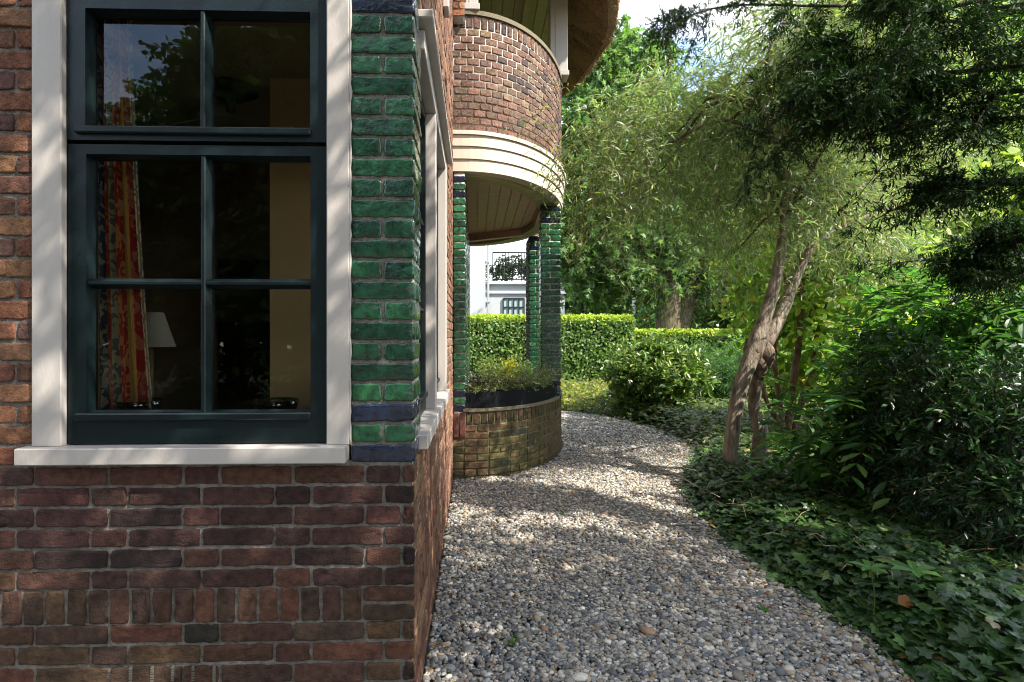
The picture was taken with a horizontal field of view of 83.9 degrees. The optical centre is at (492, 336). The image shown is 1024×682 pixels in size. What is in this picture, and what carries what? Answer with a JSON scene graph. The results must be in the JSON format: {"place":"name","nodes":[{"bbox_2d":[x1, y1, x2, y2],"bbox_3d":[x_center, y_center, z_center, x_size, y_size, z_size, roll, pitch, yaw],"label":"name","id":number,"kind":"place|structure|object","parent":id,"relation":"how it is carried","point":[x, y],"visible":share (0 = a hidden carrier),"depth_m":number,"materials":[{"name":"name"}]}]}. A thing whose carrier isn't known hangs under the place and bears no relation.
{"place":"outdoors","nodes":[
{"label":"outdoors","id":0,"kind":"place"},
{"bbox_2d":[146,312,175,397],"bbox_3d":[-1.597,0.259,2.651,0.210,0.742,0.210,0,0,-2],"label":"table lamp","id":1,"kind":"object","parent":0,"point":[159,332],"visible":0.3,"depth_m":2.61,"materials":[{"name":"white fabric"}]},
{"bbox_2d":[470,246,565,322],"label":"white house","id":2,"kind":"structure","parent":0,"point":[497,297],"depth_m":22.98,"materials":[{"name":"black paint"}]},
{"bbox_2d":[485,253,525,280],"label":"balcony shrub","id":3,"kind":"object","parent":2,"relation":"on","point":[499,269],"visible":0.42,"depth_m":23.86,"materials":[{"name":"green plant"}]},
{"bbox_2d":[503,298,524,314],"bbox_3d":[0.833,-1.187,23.002,0.896,0.760,0.048,0,0,-2],"label":"window","id":4,"kind":"structure","parent":2,"relation":"in","point":[512,306],"depth_m":23.01,"materials":[{"name":"white glass"}]},
{"bbox_2d":[423,431,878,681],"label":"path","id":5,"kind":"structure","parent":0,"point":[528,621],"depth_m":2.42,"materials":[{"name":"grey gravel"}]},
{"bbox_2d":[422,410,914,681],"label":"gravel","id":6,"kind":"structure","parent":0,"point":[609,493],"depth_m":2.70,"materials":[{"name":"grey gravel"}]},
{"bbox_2d":[507,635,518,643],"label":"weed","id":7,"kind":"object","parent":6,"relation":"on","point":[515,641],"visible":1,"depth_m":2.24,"materials":[{"name":"green plant"}]},
{"bbox_2d":[758,605,768,612],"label":"weed","id":8,"kind":"object","parent":6,"relation":"on","point":[764,609],"visible":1,"depth_m":2.50,"materials":[{"name":"green plant"}]},
{"bbox_2d":[485,0,1016,335],"label":"sky","id":9,"kind":"structure","parent":0,"point":[637,9],"materials":[{"name":"white"}]},
{"bbox_2d":[561,388,1014,681],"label":"ground","id":10,"kind":"structure","parent":0,"point":[998,674],"depth_m":7.25,"materials":[{"name":"soil"}]},
{"bbox_2d":[0,0,621,681],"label":"brick house","id":11,"kind":"structure","parent":10,"relation":"on","point":[336,200],"depth_m":1.75,"materials":[{"name":"brick"}]},
{"bbox_2d":[97,19,151,409],"bbox_3d":[-1.258,-0.450,1.942,0.208,1.480,0.049,0,0,-2],"label":"curtain","id":12,"kind":"object","parent":11,"relation":"hanging from","point":[123,365],"visible":0.73,"depth_m":1.93,"materials":[{"name":"fabric"}]},
{"bbox_2d":[115,398,164,409],"bbox_3d":[-1.226,0.258,1.978,0.152,0.076,0.152,0,0,-2],"label":"glass bowl","id":13,"kind":"object","parent":11,"relation":"on","point":[157,403],"visible":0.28,"depth_m":1.92,"materials":[{"name":"clear glass"}]},
{"bbox_2d":[14,0,352,465],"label":"window","id":14,"kind":"structure","parent":11,"relation":"in","point":[69,428],"depth_m":1.74,"materials":[{"name":"beige paint"}]},
{"bbox_2d":[253,397,298,408],"bbox_3d":[-0.759,0.258,1.992,0.152,0.076,0.152,0,0,-2],"label":"glass bowl","id":15,"kind":"object","parent":11,"relation":"on","point":[286,403],"visible":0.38,"depth_m":1.95,"materials":[{"name":"clear glass"}]},
{"bbox_2d":[417,9,452,449],"bbox_3d":[-0.323,-0.371,2.769,0.185,1.506,1.705,0,0,-2],"label":"window","id":16,"kind":"structure","parent":11,"relation":"in","point":[435,147],"depth_m":2.60,"materials":[{"name":"beige paint"}]},
{"bbox_2d":[475,371,504,382],"bbox_3d":[-0.040,0.543,7.652,0.412,0.146,0.212,0,0,-2],"label":"planter trough","id":17,"kind":"object","parent":11,"relation":"on","point":[488,378],"visible":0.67,"depth_m":7.55,"materials":[{"name":"metal"}]},
{"bbox_2d":[475,353,504,384],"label":"potted plant","id":18,"kind":"object","parent":17,"relation":"in","point":[490,366],"visible":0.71,"depth_m":7.41,"materials":[{"name":"green plant"}]},
{"bbox_2d":[496,353,522,383],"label":"potted plant","id":19,"kind":"object","parent":17,"relation":"in","point":[509,365],"visible":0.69,"depth_m":7.47,"materials":[{"name":"yellow plant"}]},
{"bbox_2d":[465,382,556,407],"bbox_3d":[0.338,0.548,5.597,0.390,0.136,1.820,0,0,32],"label":"planter trough","id":20,"kind":"object","parent":11,"relation":"on","point":[496,398],"visible":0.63,"depth_m":5.05,"materials":[{"name":"black metal"}]},
{"bbox_2d":[465,364,489,393],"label":"potted plant","id":21,"kind":"object","parent":20,"relation":"in","point":[477,389],"visible":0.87,"depth_m":4.95,"materials":[{"name":"green plant"}]},
{"bbox_2d":[474,363,507,391],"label":"potted plant","id":22,"kind":"object","parent":20,"relation":"in","point":[494,389],"visible":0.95,"depth_m":5.01,"materials":[{"name":"green plant"}]},
{"bbox_2d":[495,361,529,390],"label":"potted plant","id":23,"kind":"object","parent":20,"relation":"in","point":[510,381],"visible":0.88,"depth_m":5.13,"materials":[{"name":"green plant"}]},
{"bbox_2d":[511,358,539,391],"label":"potted plant","id":24,"kind":"object","parent":20,"relation":"in","point":[523,381],"visible":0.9,"depth_m":5.26,"materials":[{"name":"green plant"}]},
{"bbox_2d":[520,361,549,387],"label":"potted plant","id":25,"kind":"object","parent":20,"relation":"in","point":[532,374],"visible":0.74,"depth_m":5.41,"materials":[{"name":"green plant"}]},
{"bbox_2d":[528,364,557,392],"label":"potted plant","id":26,"kind":"object","parent":20,"relation":"in","point":[542,384],"visible":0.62,"depth_m":5.58,"materials":[{"name":"green plant"}]},
{"bbox_2d":[536,363,560,386],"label":"potted plant","id":27,"kind":"object","parent":20,"relation":"in","point":[547,372],"visible":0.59,"depth_m":5.77,"materials":[{"name":"green plant"}]},
{"bbox_2d":[536,354,565,384],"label":"potted plant","id":28,"kind":"object","parent":20,"relation":"in","point":[551,367],"visible":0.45,"depth_m":5.92,"materials":[{"name":"green plant"}]},
{"bbox_2d":[469,313,635,381],"bbox_3d":[-1.997,0.335,14.470,11.147,1.894,1.291,0,0,-2],"label":"hedge","id":29,"kind":"object","parent":10,"relation":"on","point":[588,341],"visible":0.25,"depth_m":14.06,"materials":[{"name":"green plant"}]},
{"bbox_2d":[563,217,652,328],"bbox_3d":[5.075,-2.692,26.974,7.064,8.070,6.683,0,0,-2],"label":"background tree","id":30,"kind":"object","parent":10,"relation":"on","point":[615,309],"visible":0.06,"depth_m":25.61,"materials":[{"name":"green plant"}]},
{"bbox_2d":[468,377,796,413],"bbox_3d":[4.051,1.108,11.433,9.309,0.367,4.943,0,0,-2],"label":"ground cover","id":31,"kind":"object","parent":10,"relation":"on","point":[582,389],"visible":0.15,"depth_m":10.42,"materials":[{"name":"green plant"}]},
{"bbox_2d":[632,297,635,327],"bbox_3d":[5.996,-0.220,24.200,0.133,2.900,0.140,0,0,-2],"label":"post","id":32,"kind":"object","parent":10,"relation":"on","point":[634,311],"visible":0.06,"depth_m":24.14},
{"bbox_2d":[522,12,769,336],"bbox_3d":[4.624,-3.789,16.897,7.698,11.527,4.328,0,0,-2],"label":"sweetgum tree","id":33,"kind":"object","parent":10,"relation":"on","point":[619,57],"visible":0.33,"depth_m":15.91,"materials":[{"name":"green plant"}]},
{"bbox_2d":[600,328,721,421],"bbox_3d":[2.498,0.621,8.844,1.798,1.493,1.549,0,0,-37],"label":"rhododendron","id":34,"kind":"object","parent":10,"relation":"on","point":[662,370],"visible":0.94,"depth_m":8.51,"materials":[{"name":"green plant"}]},
{"bbox_2d":[634,328,791,367],"bbox_3d":[8.984,0.518,15.619,11.284,1.550,1.108,0,0,-2],"label":"hedge","id":35,"kind":"object","parent":10,"relation":"on","point":[691,340],"visible":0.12,"depth_m":15.08,"materials":[{"name":"green plant"}]},
{"bbox_2d":[690,340,780,411],"bbox_3d":[4.158,0.860,9.874,1.649,1.745,1.756,0,0,-28],"label":"evergreen shrub","id":36,"kind":"object","parent":10,"relation":"on","point":[726,371],"visible":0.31,"depth_m":9.75,"materials":[{"name":"green plant"}]},
{"bbox_2d":[630,141,861,336],"bbox_3d":[8.946,-3.156,20.473,7.768,9.843,5.725,0,0,-2],"label":"background tree","id":37,"kind":"object","parent":10,"relation":"on","point":[699,323],"visible":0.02,"depth_m":19.48,"materials":[{"name":"green plant"}]},
{"bbox_2d":[711,329,783,380],"bbox_3d":[6.349,0.712,12.715,2.995,1.794,1.947,0,0,-2],"label":"garden shrub","id":38,"kind":"object","parent":10,"relation":"on","point":[741,342],"visible":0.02,"depth_m":12.68,"materials":[{"name":"green plant"}]},
{"bbox_2d":[505,0,1023,490],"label":"weeping pear tree","id":39,"kind":"object","parent":10,"relation":"on","point":[823,186],"visible":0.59,"depth_m":4.72,"materials":[{"name":"green plant"}]},
{"bbox_2d":[570,396,1023,681],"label":"ivy","id":40,"kind":"object","parent":10,"relation":"on","point":[962,592],"visible":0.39,"depth_m":2.72,"materials":[{"name":"green plant"}]},
{"bbox_2d":[898,594,913,607],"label":"dead leaf","id":41,"kind":"object","parent":40,"relation":"on","point":[904,600],"visible":0.92,"depth_m":2.29,"materials":[{"name":"orange plant"}]},
{"bbox_2d":[764,324,857,412],"bbox_3d":[6.034,0.564,9.675,3.018,1.955,2.046,0,0,-2],"label":"garden shrub","id":42,"kind":"object","parent":10,"relation":"on","point":[789,353],"visible":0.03,"depth_m":9.49,"materials":[{"name":"green plant"}]},
{"bbox_2d":[637,0,1023,328],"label":"yew tree","id":43,"kind":"object","parent":10,"relation":"on","point":[918,85],"visible":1,"depth_m":3.16,"materials":[{"name":"green plant"}]},
{"bbox_2d":[691,204,1003,433],"bbox_3d":[4.248,-0.115,6.679,3.678,3.106,2.740,0,0,-2],"label":"witch hazel","id":44,"kind":"object","parent":10,"relation":"on","point":[805,325],"visible":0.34,"depth_m":6.51,"materials":[{"name":"green plant"}]},
{"bbox_2d":[683,422,1021,579],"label":"dry twigs","id":45,"kind":"object","parent":10,"relation":"on","point":[809,509],"visible":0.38,"depth_m":3.48,"materials":[{"name":"brown plant"}]},
{"bbox_2d":[849,559,888,614],"bbox_3d":[1.571,1.088,2.361,0.145,0.284,0.152,0,0,-2],"label":"seedling","id":46,"kind":"object","parent":10,"relation":"on","point":[874,566],"visible":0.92,"depth_m":2.36,"materials":[{"name":"green plant"}]},
{"bbox_2d":[729,234,1023,516],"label":"mahonia shrub","id":47,"kind":"object","parent":10,"relation":"on","point":[959,326],"visible":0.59,"depth_m":3.85,"materials":[{"name":"green plant"}]},
{"bbox_2d":[786,15,1023,311],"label":"background tree","id":48,"kind":"object","parent":10,"relation":"on","point":[895,139],"depth_m":18.62,"materials":[{"name":"green plant"}]},
{"bbox_2d":[889,560,941,593],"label":"seedling","id":49,"kind":"object","parent":10,"relation":"on","point":[914,569],"visible":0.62,"depth_m":2.34,"materials":[{"name":"green plant"}]},
{"bbox_2d":[817,320,1023,571],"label":"yew shrub","id":50,"kind":"object","parent":10,"relation":"on","point":[976,495],"visible":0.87,"depth_m":3.16,"materials":[{"name":"green plant"}]},
{"bbox_2d":[822,72,1023,324],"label":"background tree","id":51,"kind":"object","parent":10,"relation":"on","point":[1017,152],"visible":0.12,"depth_m":11.70,"materials":[{"name":"green plant"}]},
{"bbox_2d":[927,0,1023,125],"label":"background tree","id":52,"kind":"object","parent":10,"relation":"on","point":[1017,81],"visible":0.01,"depth_m":19.05,"materials":[{"name":"green plant"}]},
{"bbox_2d":[955,292,1023,391],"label":"garden shrub","id":53,"kind":"object","parent":10,"relation":"on","point":[993,330],"visible":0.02,"depth_m":6.99,"materials":[{"name":"green plant"}]},
{"bbox_3d":[0.429,0.543,7.667,0.152,0.146,0.212,0,0,-2],"label":"planter trough","id":54,"kind":"object","parent":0,"visible":0},
{"bbox_2d":[510,357,535,380],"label":"potted plant","id":55,"kind":"object","parent":54,"relation":"in","point":[519,369],"visible":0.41,"depth_m":7.49,"materials":[{"name":"green plant"}]}
]}

